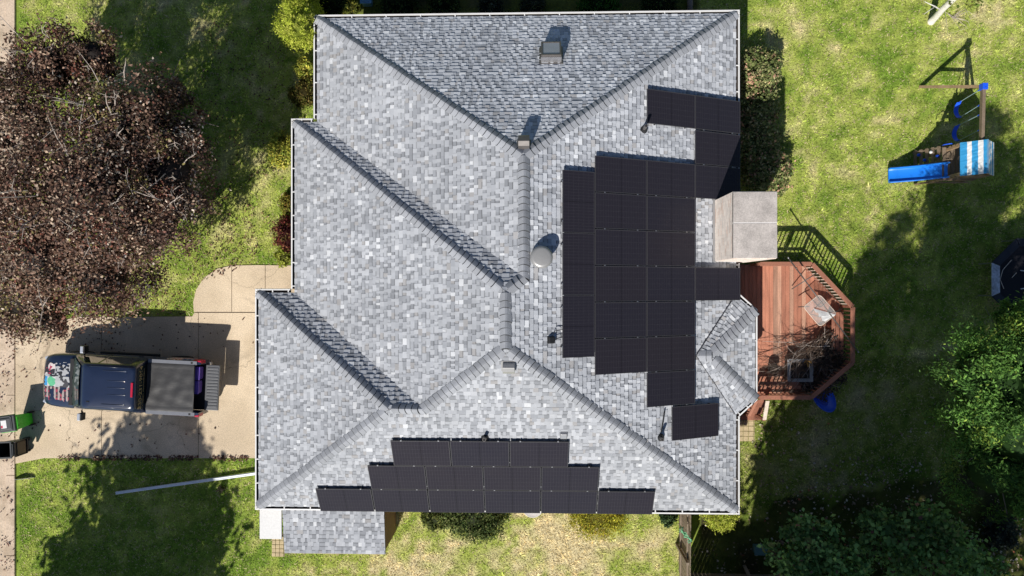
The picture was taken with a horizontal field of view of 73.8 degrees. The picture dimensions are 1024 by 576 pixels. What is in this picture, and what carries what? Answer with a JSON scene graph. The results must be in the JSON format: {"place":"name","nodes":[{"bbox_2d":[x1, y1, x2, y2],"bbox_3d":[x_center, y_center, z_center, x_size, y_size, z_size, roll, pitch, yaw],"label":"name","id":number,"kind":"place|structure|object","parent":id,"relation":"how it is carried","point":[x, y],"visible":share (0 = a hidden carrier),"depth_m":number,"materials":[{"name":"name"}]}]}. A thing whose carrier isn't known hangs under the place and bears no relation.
{"place":"outdoors","nodes":[
{"label":"outdoors","id":0,"kind":"place"},
{"bbox_2d":[15,312,254,463],"bbox_3d":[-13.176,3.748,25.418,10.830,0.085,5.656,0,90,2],"label":"driveway","id":1,"kind":"structure","parent":0,"point":[233,419],"depth_m":25.38,"materials":[{"name":"concrete"}]},
{"bbox_2d":[0,437,30,458],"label":"wheelie bin","id":2,"kind":"object","parent":1,"relation":"on","point":[10,449],"visible":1,"depth_m":24.80,"materials":[{"name":"brown plastic"}]},
{"bbox_2d":[0,411,35,432],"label":"wheelie bin","id":3,"kind":"object","parent":1,"relation":"on","point":[11,423],"visible":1,"depth_m":24.50,"materials":[{"name":"green plastic"}]},
{"bbox_2d":[43,345,220,420],"bbox_3d":[-13.698,3.431,24.411,6.420,1.960,2.640,3,90,2],"label":"pickup truck","id":4,"kind":"object","parent":1,"relation":"on","point":[84,378],"visible":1,"depth_m":24.04,"materials":[{"name":"blue paint"}]},
{"bbox_2d":[194,380,201,393],"bbox_3d":[-11.350,3.522,24.366,0.480,0.368,0.470,3,90,2],"label":"storage tote","id":5,"kind":"object","parent":4,"relation":"on","point":[198,387],"visible":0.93,"depth_m":24.20,"materials":[{"name":"purple plastic"}]},
{"bbox_2d":[195,366,202,379],"bbox_3d":[-11.306,3.023,24.364,0.480,0.368,0.470,3,90,2],"label":"storage tote","id":6,"kind":"object","parent":4,"relation":"on","point":[198,372],"visible":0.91,"depth_m":24.19,"materials":[{"name":"purple plastic"}]},
{"bbox_2d":[0,22,285,570],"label":"fallen leaves","id":7,"kind":"object","parent":1,"relation":"on","point":[178,457],"visible":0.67,"depth_m":25.28,"materials":[{"name":"brown plant"}]},
{"bbox_2d":[193,265,294,311],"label":"walkway","id":8,"kind":"structure","parent":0,"point":[228,290],"depth_m":25.28,"materials":[{"name":"concrete"}]},
{"bbox_2d":[16,0,1023,575],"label":"lawn","id":9,"kind":"structure","parent":0,"point":[778,516],"depth_m":24.71,"materials":[{"name":"green plant"}]},
{"bbox_2d":[0,0,5,575],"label":"street gutter","id":10,"kind":"object","parent":9,"relation":"on","point":[3,392],"depth_m":25.57,"materials":[{"name":"concrete"}]},
{"bbox_2d":[6,0,15,575],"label":"kerb","id":11,"kind":"structure","parent":9,"relation":"on","point":[10,366],"depth_m":25.51,"materials":[{"name":"concrete"}]},
{"bbox_2d":[0,13,230,352],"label":"brown leaved tree","id":12,"kind":"object","parent":9,"relation":"on","point":[47,251],"visible":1,"depth_m":20.10,"materials":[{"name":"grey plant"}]},
{"bbox_2d":[115,472,254,493],"bbox_3d":[-12.048,7.218,25.255,5.424,0.178,0.105,-9,90,2],"label":"downspout","id":13,"kind":"object","parent":9,"relation":"on","point":[185,483],"visible":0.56,"depth_m":25.23,"materials":[{"name":"white metal"}]},
{"bbox_2d":[216,485,225,492],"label":"weed","id":14,"kind":"object","parent":9,"relation":"on","point":[219,488],"visible":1,"depth_m":25.20,"materials":[{"name":"green plant"}]},
{"bbox_2d":[264,130,290,172],"bbox_3d":[-8.352,-4.979,24.812,1.269,1.027,1.511,0,90,2],"label":"golden shrub","id":15,"kind":"object","parent":9,"relation":"on","point":[278,147],"visible":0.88,"depth_m":24.63,"materials":[{"name":"yellow plant"}]},
{"bbox_2d":[272,537,284,556],"bbox_3d":[-8.651,9.571,25.266,0.467,0.055,0.732,0,90,2],"label":"paver patch","id":16,"kind":"object","parent":9,"relation":"on","point":[279,552],"visible":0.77,"depth_m":25.25,"materials":[{"name":"beige stone"}]},
{"bbox_2d":[270,213,290,252],"bbox_3d":[-8.284,-1.945,24.875,1.280,0.927,1.375,29,91,2],"label":"barberry","id":17,"kind":"object","parent":9,"relation":"on","point":[283,233],"visible":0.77,"depth_m":24.70,"materials":[{"name":"red plant"}]},
{"bbox_2d":[273,247,290,267],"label":"lime plant","id":18,"kind":"object","parent":9,"relation":"on","point":[283,258],"visible":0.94,"depth_m":24.98,"materials":[{"name":"green plant"}]},
{"bbox_2d":[276,192,290,216],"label":"yellow plant","id":19,"kind":"object","parent":9,"relation":"on","point":[285,203],"visible":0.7,"depth_m":24.89,"materials":[{"name":"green plant"}]},
{"bbox_2d":[270,0,327,53],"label":"conifer shrub","id":20,"kind":"object","parent":9,"relation":"on","point":[296,22],"visible":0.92,"depth_m":23.00,"materials":[{"name":"yellow plant"}]},
{"bbox_2d":[286,74,313,109],"bbox_3d":[-7.575,-7.152,24.913,1.147,0.776,1.347,42,91,1],"label":"bronze shrub","id":21,"kind":"object","parent":9,"relation":"on","point":[301,92],"visible":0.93,"depth_m":24.78,"materials":[{"name":"brown plant"}]},
{"bbox_2d":[291,55,313,78],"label":"yellow shrub","id":22,"kind":"object","parent":9,"relation":"on","point":[305,66],"visible":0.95,"depth_m":24.75,"materials":[{"name":"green plant"}]},
{"bbox_2d":[315,0,346,14],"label":"border shrub","id":23,"kind":"object","parent":9,"relation":"on","point":[331,7],"visible":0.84,"depth_m":24.79,"materials":[{"name":"green plant"}]},
{"bbox_2d":[282,510,395,553],"bbox_3d":[-6.004,7.974,24.075,3.460,2.235,2.149,0,90,2],"label":"lean to shed","id":24,"kind":"object","parent":9,"relation":"on","point":[329,532],"visible":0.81,"depth_m":23.13,"materials":[{"name":"concrete"}]},
{"bbox_2d":[340,0,361,14],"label":"border shrub","id":25,"kind":"object","parent":9,"relation":"on","point":[352,7],"visible":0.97,"depth_m":24.89,"materials":[{"name":"green plant"}]},
{"bbox_2d":[360,0,372,6],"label":"plastic bin","id":26,"kind":"object","parent":9,"relation":"on","point":[366,3],"visible":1,"depth_m":24.77,"materials":[{"name":"blue plastic"}]},
{"bbox_2d":[376,0,421,13],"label":"border shrub","id":27,"kind":"object","parent":9,"relation":"on","point":[398,6],"visible":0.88,"depth_m":24.57,"materials":[{"name":"green plant"}]},
{"bbox_2d":[419,512,448,531],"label":"boxwood","id":28,"kind":"object","parent":9,"relation":"on","point":[432,520],"visible":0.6,"depth_m":24.62,"materials":[{"name":"green plant"}]},
{"bbox_2d":[425,0,461,13],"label":"border shrub","id":29,"kind":"object","parent":9,"relation":"on","point":[443,6],"visible":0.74,"depth_m":24.58,"materials":[{"name":"green plant"}]},
{"bbox_2d":[440,512,511,547],"bbox_3d":[-1.355,8.131,24.545,2.705,1.170,2.318,0,90,2],"label":"boxwood","id":30,"kind":"object","parent":9,"relation":"on","point":[477,526],"visible":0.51,"depth_m":24.29,"materials":[{"name":"green plant"}]},
{"bbox_2d":[477,0,504,12],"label":"border shrub","id":31,"kind":"object","parent":9,"relation":"on","point":[489,6],"visible":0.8,"depth_m":24.64,"materials":[{"name":"green plant"}]},
{"bbox_2d":[255,10,776,514],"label":"house","id":32,"kind":"structure","parent":9,"relation":"on","point":[433,156],"depth_m":21.02,"materials":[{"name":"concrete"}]},
{"bbox_2d":[260,510,283,538],"bbox_3d":[-8.169,7.952,24.221,0.757,2.075,1.150,0,90,2],"label":"awning","id":33,"kind":"object","parent":32,"relation":"attached to","point":[270,524],"visible":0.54,"depth_m":23.18,"materials":[{"name":"white"}]},
{"bbox_2d":[315,486,374,511],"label":"solar panel","id":34,"kind":"object","parent":32,"relation":"on","point":[342,499],"visible":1,"depth_m":22.19,"materials":[{"name":"black glass"}]},
{"bbox_2d":[367,463,426,489],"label":"solar panel","id":35,"kind":"object","parent":32,"relation":"on","point":[394,477],"visible":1,"depth_m":21.57,"materials":[{"name":"black glass"}]},
{"bbox_2d":[371,489,429,511],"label":"solar panel","id":36,"kind":"object","parent":32,"relation":"on","point":[399,500],"visible":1,"depth_m":22.14,"materials":[{"name":"black glass"}]},
{"bbox_2d":[390,438,450,465],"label":"solar panel","id":37,"kind":"object","parent":32,"relation":"on","point":[420,453],"visible":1,"depth_m":20.98,"materials":[{"name":"black glass"}]},
{"bbox_2d":[425,466,483,489],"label":"solar panel","id":38,"kind":"object","parent":32,"relation":"on","point":[454,477],"visible":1,"depth_m":21.52,"materials":[{"name":"black glass"}]},
{"bbox_2d":[428,490,484,512],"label":"solar panel","id":39,"kind":"object","parent":32,"relation":"on","point":[466,501],"visible":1,"depth_m":22.09,"materials":[{"name":"black glass"}]},
{"bbox_2d":[450,439,508,465],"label":"solar panel","id":40,"kind":"object","parent":32,"relation":"on","point":[479,453],"visible":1,"depth_m":20.93,"materials":[{"name":"black glass"}]},
{"bbox_2d":[483,466,540,490],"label":"solar panel","id":41,"kind":"object","parent":32,"relation":"on","point":[510,478],"visible":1,"depth_m":21.47,"materials":[{"name":"black glass"}]},
{"bbox_2d":[484,490,539,512],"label":"solar panel","id":42,"kind":"object","parent":32,"relation":"on","point":[511,501],"visible":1,"depth_m":22.03,"materials":[{"name":"black glass"}]},
{"bbox_2d":[510,439,568,466],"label":"solar panel","id":43,"kind":"object","parent":32,"relation":"on","point":[538,453],"visible":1,"depth_m":20.87,"materials":[{"name":"black glass"}]},
{"bbox_2d":[541,491,597,513],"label":"solar panel","id":44,"kind":"object","parent":32,"relation":"on","point":[572,502],"visible":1,"depth_m":21.98,"materials":[{"name":"black glass"}]},
{"bbox_2d":[541,465,598,490],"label":"solar panel","id":45,"kind":"object","parent":32,"relation":"on","point":[570,478],"visible":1,"depth_m":21.41,"materials":[{"name":"black glass"}]},
{"bbox_2d":[561,170,594,232],"bbox_3d":[1.905,-2.490,19.761,1.078,0.119,1.785,0,90,-23],"label":"solar panel","id":46,"kind":"object","parent":32,"relation":"on","point":[578,201],"visible":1,"depth_m":19.71,"materials":[{"name":"black glass"}]},
{"bbox_2d":[561,295,594,357],"bbox_3d":[1.905,1.110,19.761,1.078,0.119,1.785,0,90,-23],"label":"solar panel","id":47,"kind":"object","parent":32,"relation":"on","point":[578,326],"visible":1,"depth_m":19.71,"materials":[{"name":"black glass"}]},
{"bbox_2d":[561,233,594,294],"bbox_3d":[1.905,-0.690,19.761,1.078,0.119,1.785,0,90,-23],"label":"solar panel","id":48,"kind":"object","parent":32,"relation":"on","point":[578,263],"visible":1,"depth_m":19.71,"materials":[{"name":"black glass"}]},
{"bbox_2d":[595,155,646,194],"bbox_3d":[3.232,-3.341,20.336,1.785,0.119,1.078,0,90,-23],"label":"solar panel","id":49,"kind":"object","parent":32,"relation":"on","point":[620,175],"visible":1,"depth_m":20.28,"materials":[{"name":"black glass"}]},
{"bbox_2d":[595,302,646,338],"bbox_3d":[3.232,0.951,20.336,1.785,0.119,1.078,0,90,-23],"label":"solar panel","id":50,"kind":"object","parent":32,"relation":"on","point":[619,319],"visible":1,"depth_m":20.28,"materials":[{"name":"black glass"}]},
{"bbox_2d":[595,192,646,230],"bbox_3d":[3.232,-2.268,20.336,1.785,0.119,1.078,0,90,-23],"label":"solar panel","id":51,"kind":"object","parent":32,"relation":"on","point":[620,211],"visible":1,"depth_m":20.28,"materials":[{"name":"black glass"}]},
{"bbox_2d":[595,337,646,374],"bbox_3d":[3.232,2.024,20.336,1.785,0.119,1.078,0,90,-23],"label":"solar panel","id":52,"kind":"object","parent":32,"relation":"on","point":[619,355],"visible":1,"depth_m":20.28,"materials":[{"name":"black glass"}]},
{"bbox_2d":[595,229,646,265],"bbox_3d":[3.232,-1.195,20.336,1.785,0.119,1.078,0,90,-23],"label":"solar panel","id":53,"kind":"object","parent":32,"relation":"on","point":[620,247],"visible":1,"depth_m":20.28,"materials":[{"name":"black glass"}]},
{"bbox_2d":[595,266,646,301],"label":"solar panel","id":54,"kind":"object","parent":32,"relation":"on","point":[620,283],"visible":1,"depth_m":20.28,"materials":[{"name":"black glass"}]},
{"bbox_2d":[597,489,654,513],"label":"solar panel","id":55,"kind":"object","parent":32,"relation":"on","point":[625,502],"visible":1,"depth_m":21.91,"materials":[{"name":"black glass"}]},
{"bbox_2d":[647,89,694,128],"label":"solar panel","id":56,"kind":"object","parent":32,"relation":"on","point":[668,108],"visible":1,"depth_m":21.00,"materials":[{"name":"black glass"}]},
{"bbox_2d":[647,160,694,197],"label":"solar panel","id":57,"kind":"object","parent":32,"relation":"on","point":[673,179],"visible":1,"depth_m":21.00,"materials":[{"name":"black glass"}]},
{"bbox_2d":[647,370,694,406],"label":"solar panel","id":58,"kind":"object","parent":32,"relation":"on","point":[668,388],"visible":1,"depth_m":21.00,"materials":[{"name":"black glass"}]},
{"bbox_2d":[647,231,694,266],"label":"solar panel","id":59,"kind":"object","parent":32,"relation":"on","point":[670,248],"visible":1,"depth_m":21.00,"materials":[{"name":"black glass"}]},
{"bbox_2d":[647,266,694,301],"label":"solar panel","id":60,"kind":"object","parent":32,"relation":"on","point":[670,283],"visible":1,"depth_m":21.00,"materials":[{"name":"black glass"}]},
{"bbox_2d":[647,196,694,231],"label":"solar panel","id":61,"kind":"object","parent":32,"relation":"on","point":[670,214],"visible":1,"depth_m":21.00,"materials":[{"name":"black glass"}]},
{"bbox_2d":[647,336,694,371],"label":"solar panel","id":62,"kind":"object","parent":32,"relation":"on","point":[671,353],"visible":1,"depth_m":21.00,"materials":[{"name":"black glass"}]},
{"bbox_2d":[647,301,694,336],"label":"solar panel","id":63,"kind":"object","parent":32,"relation":"on","point":[670,318],"visible":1,"depth_m":21.00,"materials":[{"name":"black glass"}]},
{"bbox_2d":[672,403,718,440],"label":"solar panel","id":64,"kind":"object","parent":32,"relation":"on","point":[695,421],"visible":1,"depth_m":21.37,"materials":[{"name":"black glass"}]},
{"bbox_2d":[695,95,739,133],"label":"solar panel","id":65,"kind":"object","parent":32,"relation":"on","point":[717,114],"visible":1,"depth_m":21.72,"materials":[{"name":"black glass"}]},
{"bbox_2d":[695,130,739,167],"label":"solar panel","id":66,"kind":"object","parent":32,"relation":"on","point":[717,149],"visible":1,"depth_m":21.72,"materials":[{"name":"black glass"}]},
{"bbox_2d":[695,267,739,300],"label":"solar panel","id":67,"kind":"object","parent":32,"relation":"on","point":[712,283],"visible":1,"depth_m":21.72,"materials":[{"name":"black glass"}]},
{"bbox_2d":[695,164,739,198],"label":"solar panel","id":68,"kind":"object","parent":32,"relation":"on","point":[714,182],"visible":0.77,"depth_m":21.68,"materials":[{"name":"black glass"}]},
{"bbox_2d":[518,0,545,11],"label":"border shrub","id":69,"kind":"object","parent":9,"relation":"on","point":[532,5],"visible":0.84,"depth_m":24.60,"materials":[{"name":"green plant"}]},
{"bbox_2d":[524,513,540,517],"bbox_3d":[0.747,7.827,24.664,0.740,0.650,0.736,0,90,2],"label":"birdbath","id":70,"kind":"object","parent":9,"relation":"on","point":[532,515],"visible":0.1,"depth_m":24.36,"materials":[{"name":"white stone"}]},
{"bbox_2d":[567,513,628,544],"bbox_3d":[3.085,8.150,24.478,2.313,1.093,2.204,0,90,2],"label":"golden juniper","id":71,"kind":"object","parent":9,"relation":"on","point":[600,522],"visible":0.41,"depth_m":24.30,"materials":[{"name":"yellow plant"}]},
{"bbox_2d":[576,0,621,11],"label":"border shrub","id":72,"kind":"object","parent":9,"relation":"on","point":[598,5],"visible":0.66,"depth_m":24.36,"materials":[{"name":"green plant"}]},
{"bbox_2d":[639,0,681,10],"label":"border shrub","id":73,"kind":"object","parent":9,"relation":"on","point":[657,5],"visible":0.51,"depth_m":24.27,"materials":[{"name":"green plant"}]},
{"bbox_2d":[659,514,678,527],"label":"leafy plant","id":74,"kind":"object","parent":9,"relation":"on","point":[667,520],"visible":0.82,"depth_m":24.49,"materials":[{"name":"green plant"}]},
{"bbox_2d":[675,514,690,575],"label":"wooden fence","id":75,"kind":"object","parent":9,"relation":"on","point":[683,546],"visible":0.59,"depth_m":23.76,"materials":[{"name":"brown wood"}]},
{"bbox_2d":[679,525,691,542],"bbox_3d":[5.828,8.287,23.091,0.220,0.497,0.636,-41,89,1],"label":"garden hose","id":76,"kind":"object","parent":75,"relation":"hanging from","point":[685,535],"visible":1,"depth_m":22.93,"materials":[{"name":"green rubber"}]},
{"bbox_2d":[687,0,692,9],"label":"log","id":77,"kind":"object","parent":9,"relation":"on","point":[689,4],"visible":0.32,"depth_m":24.60,"materials":[{"name":"grey wood"}]},
{"bbox_2d":[698,491,744,534],"bbox_3d":[7.343,7.694,24.151,1.769,1.397,1.841,36,91,1],"label":"globe arborvitae","id":78,"kind":"object","parent":9,"relation":"on","point":[718,522],"visible":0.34,"depth_m":23.83,"materials":[{"name":"green plant"}]},
{"bbox_2d":[691,573,784,575],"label":"wooden fence","id":79,"kind":"object","parent":9,"relation":"on","point":[707,574],"visible":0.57,"depth_m":24.67,"materials":[{"name":"brown wood"}]},
{"bbox_2d":[742,565,750,575],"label":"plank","id":80,"kind":"object","parent":9,"relation":"on","point":[746,570],"visible":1,"depth_m":24.45,"materials":[{"name":"brown wood"}]},
{"bbox_2d":[740,420,753,440],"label":"paver path","id":81,"kind":"structure","parent":9,"relation":"on","point":[746,430],"depth_m":24.73,"materials":[{"name":"beige stone"}]},
{"bbox_2d":[752,544,766,555],"bbox_3d":[8.898,9.397,24.551,0.450,0.381,0.310,0,90,2],"label":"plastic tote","id":82,"kind":"object","parent":9,"relation":"on","point":[757,550],"visible":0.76,"depth_m":24.37,"materials":[{"name":"blue plastic"}]},
{"bbox_2d":[740,44,782,91],"bbox_3d":[8.651,-7.671,24.006,1.881,1.607,1.797,0,90,2],"label":"bush","id":83,"kind":"object","parent":9,"relation":"on","point":[764,65],"visible":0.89,"depth_m":23.66,"materials":[{"name":"green plant"}]},
{"bbox_2d":[740,79,784,127],"bbox_3d":[8.652,-6.540,24.080,1.852,1.460,1.840,29,91,2],"label":"bush","id":84,"kind":"object","parent":9,"relation":"on","point":[765,102],"visible":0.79,"depth_m":23.78,"materials":[{"name":"green plant"}]},
{"bbox_2d":[740,109,788,168],"bbox_3d":[8.571,-5.162,23.974,2.110,1.714,2.185,22,91,2],"label":"bush","id":85,"kind":"object","parent":9,"relation":"on","point":[757,142],"visible":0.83,"depth_m":23.54,"materials":[{"name":"green plant"}]},
{"bbox_2d":[740,147,796,199],"bbox_3d":[8.950,-4.069,24.044,2.018,1.662,1.989,0,90,2],"label":"bush","id":86,"kind":"object","parent":9,"relation":"on","point":[766,176],"visible":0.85,"depth_m":23.67,"materials":[{"name":"green plant"}]},
{"bbox_2d":[737,262,854,420],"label":"wooden deck","id":87,"kind":"structure","parent":9,"relation":"on","point":[771,296],"depth_m":24.21,"materials":[{"name":"brown wood"}]},
{"bbox_2d":[767,363,778,373],"bbox_3d":[9.180,2.829,24.078,0.370,0.310,0.370,0,90,2],"label":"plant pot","id":88,"kind":"object","parent":87,"relation":"on","point":[770,368],"visible":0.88,"depth_m":23.99,"materials":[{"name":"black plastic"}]},
{"bbox_2d":[784,359,812,381],"bbox_3d":[10.044,2.871,23.967,0.888,0.420,0.799,0,90,2],"label":"fire table","id":89,"kind":"object","parent":87,"relation":"on","point":[788,369],"visible":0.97,"depth_m":23.77,"materials":[{"name":"grey metal"}]},
{"bbox_2d":[757,320,844,393],"bbox_3d":[9.863,2.214,23.769,3.289,0.828,2.845,0,90,2],"label":"bare tree","id":90,"kind":"object","parent":87,"relation":"on","point":[812,345],"visible":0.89,"depth_m":23.73,"materials":[{"name":"brown wood"}]},
{"bbox_2d":[800,323,855,401],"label":"bare branches","id":91,"kind":"object","parent":90,"relation":"on","point":[838,360],"visible":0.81,"depth_m":23.75,"materials":[{"name":"brown wood"}]},
{"bbox_2d":[792,273,842,325],"bbox_3d":[10.667,0.475,23.797,1.261,0.694,1.780,-45,89,1],"label":"patio table","id":92,"kind":"object","parent":87,"relation":"on","point":[813,299],"visible":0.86,"depth_m":23.57,"materials":[{"name":"grey glass"}]},
{"bbox_2d":[814,309,835,320],"bbox_3d":[10.707,0.965,23.472,0.775,0.050,0.330,15,90,2],"label":"plastic sheet","id":93,"kind":"object","parent":92,"relation":"on","point":[825,316],"visible":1,"depth_m":23.46,"materials":[{"name":"white plastic"}]},
{"bbox_2d":[787,257,858,352],"bbox_3d":[10.508,0.579,23.012,0.069,0.506,4.115,-38,89,1],"label":"umbrella pole","id":94,"kind":"object","parent":87,"relation":"on","point":[822,304],"visible":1,"depth_m":22.99,"materials":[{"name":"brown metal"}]},
{"bbox_2d":[757,508,883,575],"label":"maple sapling","id":95,"kind":"object","parent":9,"relation":"on","point":[829,555],"visible":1,"depth_m":22.07,"materials":[{"name":"green plant"}]},
{"bbox_2d":[813,388,835,411],"bbox_3d":[10.989,3.815,24.085,1.055,0.806,1.055,0,90,2],"label":"saucer","id":96,"kind":"object","parent":9,"relation":"on","point":[829,405],"visible":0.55,"depth_m":24.08,"materials":[{"name":"blue plastic"}]},
{"bbox_2d":[694,421,1023,573],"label":"shade leaves","id":97,"kind":"object","parent":9,"relation":"on","point":[850,486],"visible":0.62,"depth_m":24.57,"materials":[{"name":"green plant"}]},
{"bbox_2d":[851,498,1013,575],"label":"maple sapling","id":98,"kind":"object","parent":9,"relation":"on","point":[955,550],"visible":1,"depth_m":21.72,"materials":[{"name":"green plant"}]},
{"bbox_2d":[888,83,993,184],"bbox_3d":[14.967,-5.502,23.301,2.604,2.587,3.964,10,90,2],"label":"playset","id":99,"kind":"object","parent":9,"relation":"on","point":[962,162],"visible":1,"depth_m":23.33,"materials":[{"name":"plastic"}]},
{"bbox_2d":[952,114,979,141],"bbox_3d":[15.536,-5.440,23.237,0.380,1.802,0.590,0,90,2],"label":"swing","id":100,"kind":"object","parent":99,"relation":"hanging from","point":[954,132],"visible":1,"depth_m":24.06,"materials":[{"name":"blue plastic"}]},
{"bbox_2d":[954,90,979,117],"bbox_3d":[15.566,-6.260,23.236,0.440,1.803,0.590,0,90,2],"label":"swing","id":101,"kind":"object","parent":99,"relation":"hanging from","point":[956,107],"visible":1,"depth_m":24.06,"materials":[{"name":"blue plastic"}]},
{"bbox_2d":[924,0,1003,24],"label":"birch tree","id":102,"kind":"object","parent":9,"relation":"on","point":[938,13],"visible":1,"depth_m":23.24,"materials":[{"name":"white plant"}]},
{"bbox_2d":[916,291,1023,528],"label":"green tree","id":103,"kind":"object","parent":9,"relation":"on","point":[985,415],"visible":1,"depth_m":18.11,"materials":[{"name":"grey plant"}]},
{"bbox_2d":[974,509,1021,554],"bbox_3d":[17.170,8.591,24.071,1.524,0.962,1.597,0,90,2],"label":"shrub","id":104,"kind":"object","parent":9,"relation":"on","point":[1002,535],"visible":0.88,"depth_m":23.91,"materials":[{"name":"green plant"}]},
{"bbox_2d":[978,238,1023,317],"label":"trampoline","id":105,"kind":"object","parent":9,"relation":"on","point":[1007,275],"visible":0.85,"depth_m":23.75,"materials":[{"name":"black fabric"}]},
{"bbox_2d":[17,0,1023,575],"bbox_3d":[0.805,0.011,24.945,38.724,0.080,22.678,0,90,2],"label":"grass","id":106,"kind":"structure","parent":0,"point":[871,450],"depth_m":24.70,"materials":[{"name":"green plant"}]},
{"bbox_2d":[945,9,976,33],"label":"fallen twigs","id":107,"kind":"object","parent":106,"relation":"on","point":[953,17],"visible":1,"depth_m":24.41,"materials":[{"name":"beige wood"}]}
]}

